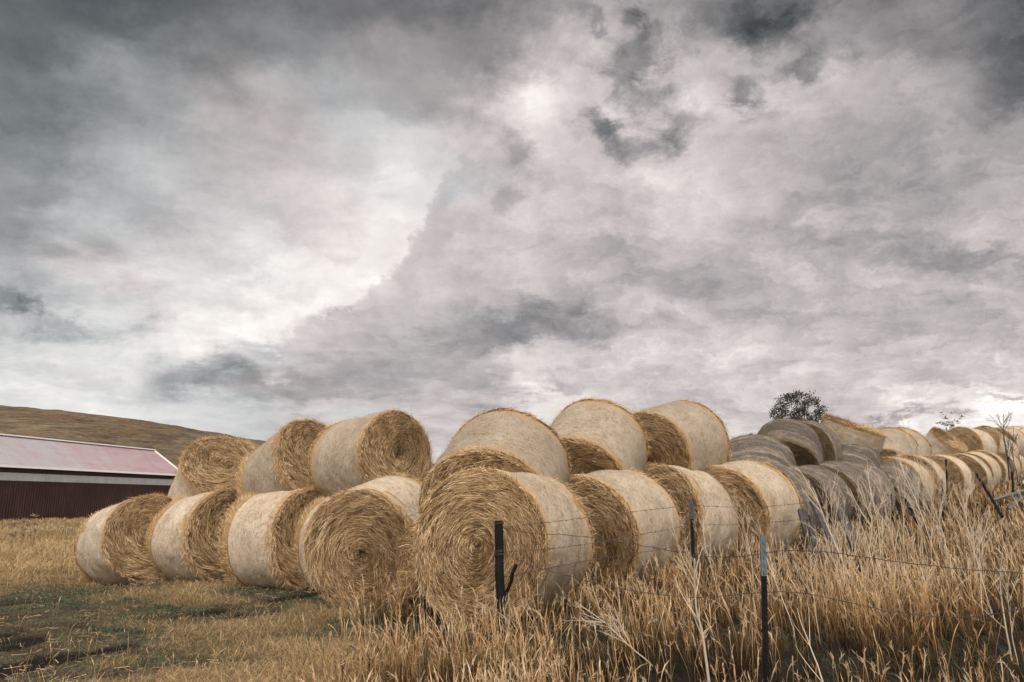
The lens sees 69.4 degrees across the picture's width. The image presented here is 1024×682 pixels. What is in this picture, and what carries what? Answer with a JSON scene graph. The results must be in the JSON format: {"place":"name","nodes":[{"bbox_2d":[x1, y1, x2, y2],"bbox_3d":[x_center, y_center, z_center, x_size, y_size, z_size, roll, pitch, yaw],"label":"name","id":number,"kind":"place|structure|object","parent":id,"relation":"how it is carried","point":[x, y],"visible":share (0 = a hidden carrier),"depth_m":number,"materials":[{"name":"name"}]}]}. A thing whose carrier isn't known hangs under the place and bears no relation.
{"place":"outdoors","nodes":[
{"label":"outdoors","id":0,"kind":"place"},
{"bbox_2d":[0,405,433,467],"bbox_3d":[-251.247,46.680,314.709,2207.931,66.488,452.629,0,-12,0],"label":"hills","id":1,"kind":"structure","parent":0,"point":[168,442],"depth_m":201.62,"materials":[{"name":"brown plant"}]},
{"bbox_2d":[0,517,618,681],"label":"short dry grass","id":2,"kind":"structure","parent":0,"point":[20,562],"depth_m":8.50,"materials":[{"name":"beige plant"}]},
{"bbox_2d":[0,485,1023,681],"bbox_3d":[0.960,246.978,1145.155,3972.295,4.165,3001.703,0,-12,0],"label":"ground","id":3,"kind":"structure","parent":0,"point":[108,649],"depth_m":7.78,"materials":[{"name":"brown plant"}]},
{"bbox_2d":[5,520,19,549],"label":"seed head weed","id":4,"kind":"object","parent":3,"relation":"on","point":[12,534],"visible":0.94,"depth_m":23.91,"materials":[{"name":"plant"}]},
{"bbox_2d":[19,519,31,544],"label":"seed head weed","id":5,"kind":"object","parent":3,"relation":"on","point":[23,527],"visible":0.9,"depth_m":24.95,"materials":[{"name":"plant"}]},
{"bbox_2d":[26,513,40,547],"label":"seed head weed","id":6,"kind":"object","parent":3,"relation":"on","point":[34,529],"visible":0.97,"depth_m":23.91,"materials":[{"name":"plant"}]},
{"bbox_2d":[0,433,177,520],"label":"barn","id":7,"kind":"structure","parent":3,"relation":"on","point":[40,478],"depth_m":59.27,"materials":[{"name":"red metal"}]},
{"bbox_2d":[71,490,173,584],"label":"round bale","id":8,"kind":"object","parent":3,"relation":"on","point":[109,545],"visible":0.54,"depth_m":13.67,"materials":[{"name":"plant"}]},
{"bbox_2d":[142,481,239,581],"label":"round bale","id":9,"kind":"object","parent":3,"relation":"on","point":[180,537],"visible":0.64,"depth_m":13.43,"materials":[{"name":"plant"}]},
{"bbox_2d":[167,433,259,498],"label":"round bale","id":10,"kind":"object","parent":9,"relation":"on","point":[207,464],"visible":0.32,"depth_m":15.09,"materials":[{"name":"plant"}]},
{"bbox_2d":[212,485,321,590],"bbox_3d":[-3.978,3.494,13.018,2.028,1.971,2.008,-11,-16,32],"label":"round bale","id":11,"kind":"object","parent":3,"relation":"on","point":[256,530],"visible":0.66,"depth_m":12.40,"materials":[{"name":"plant"}]},
{"bbox_2d":[234,416,328,498],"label":"round bale","id":12,"kind":"object","parent":11,"relation":"on","point":[277,461],"visible":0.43,"depth_m":13.36,"materials":[{"name":"plant"}]},
{"bbox_2d":[290,492,330,590],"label":"round bale","id":13,"kind":"object","parent":3,"relation":"on","point":[297,546],"visible":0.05,"depth_m":12.23,"materials":[{"name":"plant"}]},
{"bbox_2d":[305,402,437,496],"bbox_3d":[-2.506,2.145,13.251,2.078,1.861,1.890,-15,-19,34],"label":"round bale","id":14,"kind":"object","parent":13,"relation":"on","point":[347,454],"visible":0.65,"depth_m":12.74,"materials":[{"name":"plant"}]},
{"bbox_2d":[301,469,422,608],"bbox_3d":[-1.829,2.884,10.694,1.908,1.857,1.953,-3,-1,16],"label":"round bale","id":15,"kind":"object","parent":3,"relation":"on","point":[356,531],"visible":0.73,"depth_m":9.99,"materials":[{"name":"plant"}]},
{"bbox_2d":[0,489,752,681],"bbox_3d":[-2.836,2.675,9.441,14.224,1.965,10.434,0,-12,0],"label":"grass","id":16,"kind":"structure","parent":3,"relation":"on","point":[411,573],"depth_m":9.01,"materials":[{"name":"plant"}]},
{"bbox_2d":[494,521,505,653],"bbox_3d":[-0.115,2.318,6.867,0.118,1.265,0.098,0,-12,0],"label":"wooden post","id":17,"kind":"object","parent":3,"relation":"on","point":[499,552],"visible":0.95,"depth_m":6.87,"materials":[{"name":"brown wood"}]},
{"bbox_2d":[495,564,517,625],"bbox_3d":[-0.057,2.362,6.884,0.050,0.573,0.301,11,-16,-42],"label":"broken stick","id":18,"kind":"object","parent":17,"relation":"attached to","point":[511,578],"visible":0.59,"depth_m":6.85,"materials":[{"name":"brown wood"}]},
{"bbox_2d":[404,463,598,628],"bbox_3d":[-0.083,2.386,8.650,1.850,1.863,1.991,-7,-15,28],"label":"round bale","id":19,"kind":"object","parent":3,"relation":"on","point":[461,513],"visible":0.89,"depth_m":8.13,"materials":[{"name":"plant"}]},
{"bbox_2d":[416,405,571,547],"bbox_3d":[-0.189,1.932,9.816,1.892,1.780,1.843,-3,17,14],"label":"round bale","id":20,"kind":"object","parent":19,"relation":"on","point":[514,439],"visible":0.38,"depth_m":9.36,"materials":[{"name":"plant"}]},
{"bbox_2d":[0,577,1022,681],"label":"green ground cover","id":21,"kind":"object","parent":3,"relation":"on","point":[119,628],"visible":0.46,"depth_m":8.44,"materials":[{"name":"green plant"}]},
{"bbox_2d":[562,585,655,668],"bbox_3d":[0.757,2.344,6.053,0.727,0.645,0.405,-6,-13,25],"label":"dead weed","id":22,"kind":"object","parent":3,"relation":"on","point":[613,618],"visible":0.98,"depth_m":6.09,"materials":[{"name":"plant"}]},
{"bbox_2d":[567,468,687,599],"bbox_3d":[1.316,2.713,10.575,1.937,1.807,1.843,-10,-9,38],"label":"round bale","id":23,"kind":"object","parent":3,"relation":"on","point":[614,492],"visible":0.53,"depth_m":9.87,"materials":[{"name":"plant"}]},
{"bbox_2d":[550,396,651,474],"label":"round bale","id":24,"kind":"object","parent":23,"relation":"on","point":[601,434],"visible":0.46,"depth_m":11.36,"materials":[{"name":"plant"}]},
{"bbox_2d":[264,474,1023,681],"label":"tall dry grass","id":25,"kind":"structure","parent":3,"relation":"on","point":[894,624],"depth_m":6.73,"materials":[{"name":"beige plant"}]},
{"bbox_2d":[663,497,692,596],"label":"dead weed","id":26,"kind":"object","parent":3,"relation":"on","point":[684,545],"visible":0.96,"depth_m":8.49,"materials":[{"name":"plant"}]},
{"bbox_2d":[643,459,739,572],"bbox_3d":[2.769,2.966,12.290,1.868,1.876,1.967,-11,-19,43],"label":"round bale","id":27,"kind":"object","parent":3,"relation":"on","point":[685,486],"visible":0.32,"depth_m":11.60,"materials":[{"name":"plant"}]},
{"bbox_2d":[630,397,733,470],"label":"round bale","id":28,"kind":"object","parent":27,"relation":"on","point":[690,435],"visible":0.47,"depth_m":12.54,"materials":[{"name":"plant"}]},
{"bbox_2d":[673,534,709,681],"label":"dead weed","id":29,"kind":"object","parent":3,"relation":"on","point":[694,571],"visible":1,"depth_m":5.28,"materials":[{"name":"beige plant"}]},
{"bbox_2d":[690,500,695,593],"bbox_3d":[2.339,2.699,9.581,0.043,1.252,0.052,3,-12,-11],"label":"fence post","id":30,"kind":"object","parent":3,"relation":"on","point":[692,530],"visible":0.66,"depth_m":9.61,"materials":[{"name":"metal"}]},
{"bbox_2d":[503,505,688,527],"bbox_3d":[1.036,1.974,8.414,0.225,0.212,3.651,-11,-16,41],"label":"barbed wire","id":31,"kind":"object","parent":30,"relation":"attached to","point":[587,517],"visible":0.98,"depth_m":8.26,"materials":[{"name":"grey"}]},
{"bbox_2d":[504,525,688,552],"bbox_3d":[1.022,2.238,8.432,0.300,0.194,3.657,-11,-16,41],"label":"barbed wire","id":32,"kind":"object","parent":30,"relation":"attached to","point":[593,543],"visible":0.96,"depth_m":8.49,"materials":[{"name":"grey"}]},
{"bbox_2d":[504,544,690,577],"bbox_3d":[1.043,2.466,8.426,0.271,0.173,3.661,-11,-16,41],"label":"barbed wire","id":33,"kind":"object","parent":30,"relation":"attached to","point":[594,559],"visible":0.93,"depth_m":8.36,"materials":[{"name":"grey"}]},
{"bbox_2d":[699,518,815,525],"bbox_3d":[3.754,2.668,10.916,3.750,0.072,0.089,11,-16,-42],"label":"barbed wire","id":34,"kind":"object","parent":30,"relation":"attached to","point":[754,523],"visible":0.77,"depth_m":10.64,"materials":[{"name":"grey"}]},
{"bbox_2d":[692,505,722,620],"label":"dead weed","id":35,"kind":"object","parent":3,"relation":"on","point":[706,547],"visible":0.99,"depth_m":7.69,"materials":[{"name":"plant"}]},
{"bbox_2d":[728,488,773,611],"bbox_3d":[2.648,2.313,8.195,0.335,1.347,0.681,5,-13,-20],"label":"dead weed","id":36,"kind":"object","parent":3,"relation":"on","point":[744,509],"visible":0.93,"depth_m":8.29,"materials":[{"name":"plant"}]},
{"bbox_2d":[705,458,805,568],"bbox_3d":[3.876,2.951,12.792,1.911,1.861,2.034,-12,-10,43],"label":"round bale","id":37,"kind":"object","parent":3,"relation":"on","point":[761,486],"visible":0.46,"depth_m":12.12,"materials":[{"name":"plant"}]},
{"bbox_2d":[760,534,768,681],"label":"fence post","id":38,"kind":"object","parent":3,"relation":"on","point":[765,653],"visible":1,"depth_m":5.48,"materials":[{"name":"metal"}]},
{"bbox_2d":[503,527,1023,573],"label":"barbed wire","id":39,"kind":"object","parent":38,"relation":"attached to","point":[925,564],"visible":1,"depth_m":5.38,"materials":[{"name":"grey"}]},
{"bbox_2d":[505,554,1023,618],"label":"barbed wire","id":40,"kind":"object","parent":38,"relation":"attached to","point":[781,591],"visible":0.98,"depth_m":5.43,"materials":[{"name":"grey"}]},
{"bbox_2d":[751,512,793,632],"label":"dead weed","id":41,"kind":"object","parent":3,"relation":"on","point":[752,529],"visible":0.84,"depth_m":7.01,"materials":[{"name":"plant"}]},
{"bbox_2d":[765,461,820,549],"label":"weathered bale","id":42,"kind":"object","parent":3,"relation":"on","point":[793,474],"visible":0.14,"depth_m":14.19,"materials":[{"name":"plant"}]},
{"bbox_2d":[769,390,828,421],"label":"bushy tree","id":43,"kind":"object","parent":3,"relation":"on","point":[800,410],"visible":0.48,"depth_m":55.85,"materials":[{"name":"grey plant"}]},
{"bbox_2d":[797,508,812,554],"bbox_3d":[4.268,2.757,10.705,0.110,0.710,0.051,6,-38,-8],"label":"old plank","id":44,"kind":"object","parent":3,"relation":"on","point":[802,515],"visible":0.57,"depth_m":10.73,"materials":[{"name":"grey wood"}]},
{"bbox_2d":[785,531,825,637],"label":"dead weed","id":45,"kind":"object","parent":3,"relation":"on","point":[819,546],"visible":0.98,"depth_m":6.58,"materials":[{"name":"plant"}]},
{"bbox_2d":[793,608,823,681],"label":"dead weed","id":46,"kind":"object","parent":3,"relation":"on","point":[808,642],"visible":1,"depth_m":4.66,"materials":[{"name":"plant"}]},
{"bbox_2d":[806,515,820,557],"bbox_3d":[4.271,2.777,10.509,0.080,0.597,0.061,1,-23,-12],"label":"old plank","id":47,"kind":"object","parent":3,"relation":"on","point":[813,543],"visible":0.76,"depth_m":10.50,"materials":[{"name":"grey wood"}]},
{"bbox_2d":[792,464,854,548],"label":"weathered bale","id":48,"kind":"object","parent":3,"relation":"on","point":[815,475],"visible":0.29,"depth_m":15.22,"materials":[{"name":"plant"}]},
{"bbox_2d":[729,433,797,467],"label":"weathered bale","id":49,"kind":"object","parent":48,"relation":"on","point":[762,447],"visible":0.23,"depth_m":15.93,"materials":[{"name":"plant"}]},
{"bbox_2d":[809,501,843,556],"bbox_3d":[4.745,2.826,11.174,0.170,0.061,1.116,23,27,-10],"label":"old plank","id":50,"kind":"object","parent":3,"relation":"on","point":[819,518],"visible":0.71,"depth_m":11.18,"materials":[{"name":"grey wood"}]},
{"bbox_2d":[811,518,847,629],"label":"dead weed","id":51,"kind":"object","parent":3,"relation":"on","point":[828,547],"visible":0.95,"depth_m":7.00,"materials":[{"name":"plant"}]},
{"bbox_2d":[790,466,871,617],"bbox_3d":[3.219,1.997,7.435,0.767,1.514,0.406,-6,-14,27],"label":"dead weed","id":52,"kind":"object","parent":3,"relation":"on","point":[834,528],"visible":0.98,"depth_m":7.45,"materials":[{"name":"beige plant"}]},
{"bbox_2d":[816,469,847,583],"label":"dead weed","id":53,"kind":"object","parent":3,"relation":"on","point":[831,506],"visible":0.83,"depth_m":8.00,"materials":[{"name":"plant"}]},
{"bbox_2d":[835,506,860,551],"bbox_3d":[5.098,2.830,11.261,0.130,0.927,0.061,-1,-57,4],"label":"old plank","id":54,"kind":"object","parent":3,"relation":"on","point":[840,519],"visible":0.66,"depth_m":11.24,"materials":[{"name":"grey wood"}]},
{"bbox_2d":[819,460,882,528],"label":"weathered bale","id":55,"kind":"object","parent":3,"relation":"on","point":[848,472],"visible":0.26,"depth_m":17.27,"materials":[{"name":"plant"}]},
{"bbox_2d":[757,417,825,465],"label":"weathered bale","id":56,"kind":"object","parent":55,"relation":"on","point":[800,439],"visible":0.28,"depth_m":17.93,"materials":[{"name":"plant"}]},
{"bbox_2d":[800,419,843,461],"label":"weathered bale","id":57,"kind":"object","parent":55,"relation":"on","point":[831,444],"visible":0.16,"depth_m":18.49,"materials":[{"name":"plant"}]},
{"bbox_2d":[843,472,894,600],"bbox_3d":[3.587,2.037,7.443,0.424,1.412,0.410,5,-13,-23],"label":"dead weed","id":58,"kind":"object","parent":3,"relation":"on","point":[869,513],"visible":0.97,"depth_m":7.51,"materials":[{"name":"plant"}]},
{"bbox_2d":[852,462,896,531],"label":"weathered bale","id":59,"kind":"object","parent":3,"relation":"on","point":[885,481],"visible":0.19,"depth_m":18.39,"materials":[{"name":"plant"}]},
{"bbox_2d":[861,506,893,603],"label":"dead weed","id":60,"kind":"object","parent":3,"relation":"on","point":[881,555],"visible":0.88,"depth_m":7.81,"materials":[{"name":"plant"}]},
{"bbox_2d":[862,462,898,588],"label":"dead weed","id":61,"kind":"object","parent":3,"relation":"on","point":[873,502],"visible":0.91,"depth_m":8.14,"materials":[{"name":"plant"}]},
{"bbox_2d":[868,474,905,593],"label":"dead weed","id":62,"kind":"object","parent":3,"relation":"on","point":[890,521],"visible":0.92,"depth_m":8.22,"materials":[{"name":"plant"}]},
{"bbox_2d":[890,484,893,532],"bbox_3d":[7.906,3.581,15.387,0.043,1.196,0.052,6,-12,-10],"label":"fence post","id":63,"kind":"object","parent":3,"relation":"on","point":[892,512],"visible":0.6,"depth_m":15.40,"materials":[{"name":"metal"}]},
{"bbox_2d":[695,493,887,507],"bbox_3d":[5.235,2.669,12.502,0.264,0.270,8.138,-11,-17,42],"label":"barbed wire","id":64,"kind":"object","parent":63,"relation":"attached to","point":[792,504],"visible":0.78,"depth_m":11.49,"materials":[{"name":"grey"}]},
{"bbox_2d":[877,461,924,527],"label":"weathered bale","id":65,"kind":"object","parent":3,"relation":"on","point":[887,468],"visible":0.26,"depth_m":19.52,"materials":[{"name":"plant"}]},
{"bbox_2d":[841,443,882,467],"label":"weathered bale","id":66,"kind":"object","parent":65,"relation":"on","point":[858,453],"visible":0.23,"depth_m":19.95,"materials":[{"name":"plant"}]},
{"bbox_2d":[820,412,886,452],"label":"round bale","id":67,"kind":"object","parent":66,"relation":"on","point":[845,431],"visible":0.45,"depth_m":20.32,"materials":[{"name":"plant"}]},
{"bbox_2d":[883,445,920,571],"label":"dead weed","id":68,"kind":"object","parent":3,"relation":"on","point":[900,496],"visible":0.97,"depth_m":9.38,"materials":[{"name":"plant"}]},
{"bbox_2d":[882,456,936,509],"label":"round bale","id":69,"kind":"object","parent":3,"relation":"on","point":[913,467],"visible":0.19,"depth_m":20.87,"materials":[{"name":"plant"}]},
{"bbox_2d":[902,497,920,525],"bbox_3d":[6.862,2.917,12.699,0.070,0.494,0.363,1,-12,-7],"label":"leaning post","id":70,"kind":"object","parent":3,"relation":"on","point":[910,509],"visible":0.8,"depth_m":12.70,"materials":[{"name":"grey wood"}]},
{"bbox_2d":[885,433,943,575],"bbox_3d":[5.369,2.132,9.909,0.388,1.934,0.656,8,-15,-34],"label":"dead weed","id":71,"kind":"object","parent":3,"relation":"on","point":[920,513],"visible":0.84,"depth_m":9.81,"materials":[{"name":"plant"}]},
{"bbox_2d":[891,453,945,507],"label":"round bale","id":72,"kind":"object","parent":3,"relation":"on","point":[926,461],"visible":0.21,"depth_m":22.37,"materials":[{"name":"plant"}]},
{"bbox_2d":[903,494,940,579],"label":"dead weed","id":73,"kind":"object","parent":3,"relation":"on","point":[919,527],"visible":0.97,"depth_m":7.80,"materials":[{"name":"plant"}]},
{"bbox_2d":[892,405,953,577],"bbox_3d":[5.282,1.897,9.485,0.719,2.213,0.472,-5,-13,24],"label":"dead weed","id":74,"kind":"object","parent":3,"relation":"on","point":[925,486],"visible":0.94,"depth_m":9.48,"materials":[{"name":"beige plant"}]},
{"bbox_2d":[902,456,945,584],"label":"dead weed","id":75,"kind":"object","parent":3,"relation":"on","point":[933,496],"visible":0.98,"depth_m":8.60,"materials":[{"name":"plant"}]},
{"bbox_2d":[940,479,945,536],"bbox_3d":[8.671,3.402,14.884,0.042,1.226,0.052,6,-12,-10],"label":"fence post","id":76,"kind":"object","parent":3,"relation":"on","point":[943,513],"visible":0.48,"depth_m":14.88,"materials":[{"name":"metal"}]},
{"bbox_2d":[929,520,957,608],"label":"dead weed","id":77,"kind":"object","parent":3,"relation":"on","point":[946,556],"visible":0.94,"depth_m":7.04,"materials":[{"name":"plant"}]},
{"bbox_2d":[945,459,948,518],"bbox_3d":[11.670,3.998,19.842,0.043,1.630,0.052,7,-12,-10],"label":"fence post","id":78,"kind":"object","parent":3,"relation":"on","point":[947,484],"visible":0.74,"depth_m":19.87,"materials":[{"name":"metal"}]},
{"bbox_2d":[907,448,986,576],"bbox_3d":[5.391,2.105,9.137,0.858,1.652,0.405,0,-12,0],"label":"dead weed","id":79,"kind":"object","parent":3,"relation":"on","point":[946,500],"visible":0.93,"depth_m":9.21,"materials":[{"name":"plant"}]},
{"bbox_2d":[923,454,975,504],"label":"round bale","id":80,"kind":"object","parent":3,"relation":"on","point":[960,469],"visible":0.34,"depth_m":24.90,"materials":[{"name":"plant"}]},
{"bbox_2d":[879,426,919,456],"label":"round bale","id":81,"kind":"object","parent":80,"relation":"on","point":[900,437],"visible":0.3,"depth_m":25.78,"materials":[{"name":"plant"}]},
{"bbox_2d":[895,426,932,455],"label":"round bale","id":82,"kind":"object","parent":80,"relation":"on","point":[924,447],"visible":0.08,"depth_m":26.52,"materials":[{"name":"plant"}]},
{"bbox_2d":[936,412,963,430],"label":"thin tree","id":83,"kind":"object","parent":3,"relation":"on","point":[951,424],"visible":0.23,"depth_m":61.31,"materials":[{"name":"grey plant"}]},
{"bbox_2d":[949,453,993,500],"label":"round bale","id":84,"kind":"object","parent":3,"relation":"on","point":[982,469],"visible":0.3,"depth_m":26.84,"materials":[{"name":"plant"}]},
{"bbox_2d":[951,478,996,613],"bbox_3d":[4.482,1.955,7.187,0.328,1.345,0.381,0,-12,0],"label":"dead weed","id":85,"kind":"object","parent":3,"relation":"on","point":[965,513],"visible":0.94,"depth_m":7.24,"materials":[{"name":"plant"}]},
{"bbox_2d":[950,479,997,591],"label":"dead weed","id":86,"kind":"object","parent":3,"relation":"on","point":[970,526],"visible":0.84,"depth_m":8.43,"materials":[{"name":"plant"}]},
{"bbox_2d":[968,508,988,623],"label":"dead weed","id":87,"kind":"object","parent":3,"relation":"on","point":[979,558],"visible":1,"depth_m":6.85,"materials":[{"name":"plant"}]},
{"bbox_2d":[963,451,1001,494],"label":"round bale","id":88,"kind":"object","parent":3,"relation":"on","point":[993,465],"visible":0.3,"depth_m":27.95,"materials":[{"name":"plant"}]},
{"bbox_2d":[925,425,967,454],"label":"round bale","id":89,"kind":"object","parent":88,"relation":"on","point":[941,441],"visible":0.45,"depth_m":28.36,"materials":[{"name":"plant"}]},
{"bbox_2d":[969,449,1010,491],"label":"round bale","id":90,"kind":"object","parent":3,"relation":"on","point":[1003,464],"visible":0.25,"depth_m":29.87,"materials":[{"name":"plant"}]},
{"bbox_2d":[947,426,998,454],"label":"round bale","id":91,"kind":"object","parent":90,"relation":"on","point":[974,439],"visible":0.34,"depth_m":31.72,"materials":[{"name":"plant"}]},
{"bbox_2d":[976,473,1003,517],"bbox_3d":[7.292,2.352,11.298,0.052,0.671,0.505,0,-12,-1],"label":"leaning post","id":92,"kind":"object","parent":3,"relation":"on","point":[991,498],"visible":1,"depth_m":11.25,"materials":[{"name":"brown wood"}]},
{"bbox_2d":[968,523,1023,660],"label":"dead weed","id":93,"kind":"object","parent":3,"relation":"on","point":[1001,592],"visible":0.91,"depth_m":5.50,"materials":[{"name":"plant"}]},
{"bbox_2d":[984,402,1017,479],"bbox_3d":[11.783,2.337,17.545,0.787,1.870,0.617,0,-12,0],"label":"bare sapling","id":94,"kind":"object","parent":3,"relation":"on","point":[1006,450],"visible":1,"depth_m":17.62,"materials":[{"name":"plant"}]},
{"bbox_2d":[995,568,1020,664],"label":"dead weed","id":95,"kind":"object","parent":3,"relation":"on","point":[1007,594],"visible":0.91,"depth_m":5.40,"materials":[{"name":"plant"}]},
{"bbox_2d":[993,489,1023,501],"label":"old plank","id":96,"kind":"object","parent":3,"relation":"on","point":[1002,497],"visible":0.77,"depth_m":11.79,"materials":[{"name":"wood"}]},
{"bbox_2d":[994,427,1023,512],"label":"bare sapling","id":97,"kind":"object","parent":3,"relation":"on","point":[1013,460],"visible":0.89,"depth_m":18.46,"materials":[{"name":"plant"}]},
{"bbox_2d":[998,450,1022,487],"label":"round bale","id":98,"kind":"object","parent":3,"relation":"on","point":[1002,455],"visible":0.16,"depth_m":31.83,"materials":[{"name":"plant"}]},
{"bbox_2d":[972,425,1020,458],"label":"round bale","id":99,"kind":"object","parent":98,"relation":"on","point":[993,432],"visible":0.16,"depth_m":32.64,"materials":[{"name":"plant"}]},
{"bbox_2d":[999,485,1023,606],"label":"dead weed","id":100,"kind":"object","parent":3,"relation":"on","point":[1019,529],"visible":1,"depth_m":7.43,"materials":[{"name":"plant"}]},
{"bbox_2d":[1010,463,1015,516],"bbox_3d":[12.781,3.813,18.865,0.043,1.409,0.053,7,-12,-10],"label":"fence post","id":101,"kind":"object","parent":3,"relation":"on","point":[1012,477],"visible":0.64,"depth_m":18.90,"materials":[{"name":"metal"}]},
{"bbox_2d":[1006,494,1023,509],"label":"old plank","id":102,"kind":"object","parent":3,"relation":"on","point":[1012,504],"visible":0.85,"depth_m":11.93,"materials":[{"name":"wood"}]},
{"bbox_2d":[1017,455,1023,482],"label":"round bale","id":103,"kind":"object","parent":3,"relation":"on","point":[1022,459],"visible":0.07,"depth_m":33.52,"materials":[{"name":"plant"}]},
{"bbox_2d":[993,426,1023,456],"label":"round bale","id":104,"kind":"object","parent":103,"relation":"on","point":[1019,443],"visible":0.18,"depth_m":34.01,"materials":[{"name":"plant"}]},
{"bbox_2d":[0,0,1023,482],"label":"sky","id":105,"kind":"structure","parent":0,"point":[244,218],"materials":[{"name":"grey"}]},
{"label":"round bale","id":106,"kind":"object","parent":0,"visible":0},
{"bbox_2d":[996,426,1023,433],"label":"round bale","id":107,"kind":"object","parent":106,"relation":"on","point":[1021,428],"visible":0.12,"depth_m":35.94,"materials":[{"name":"plant"}]}
]}

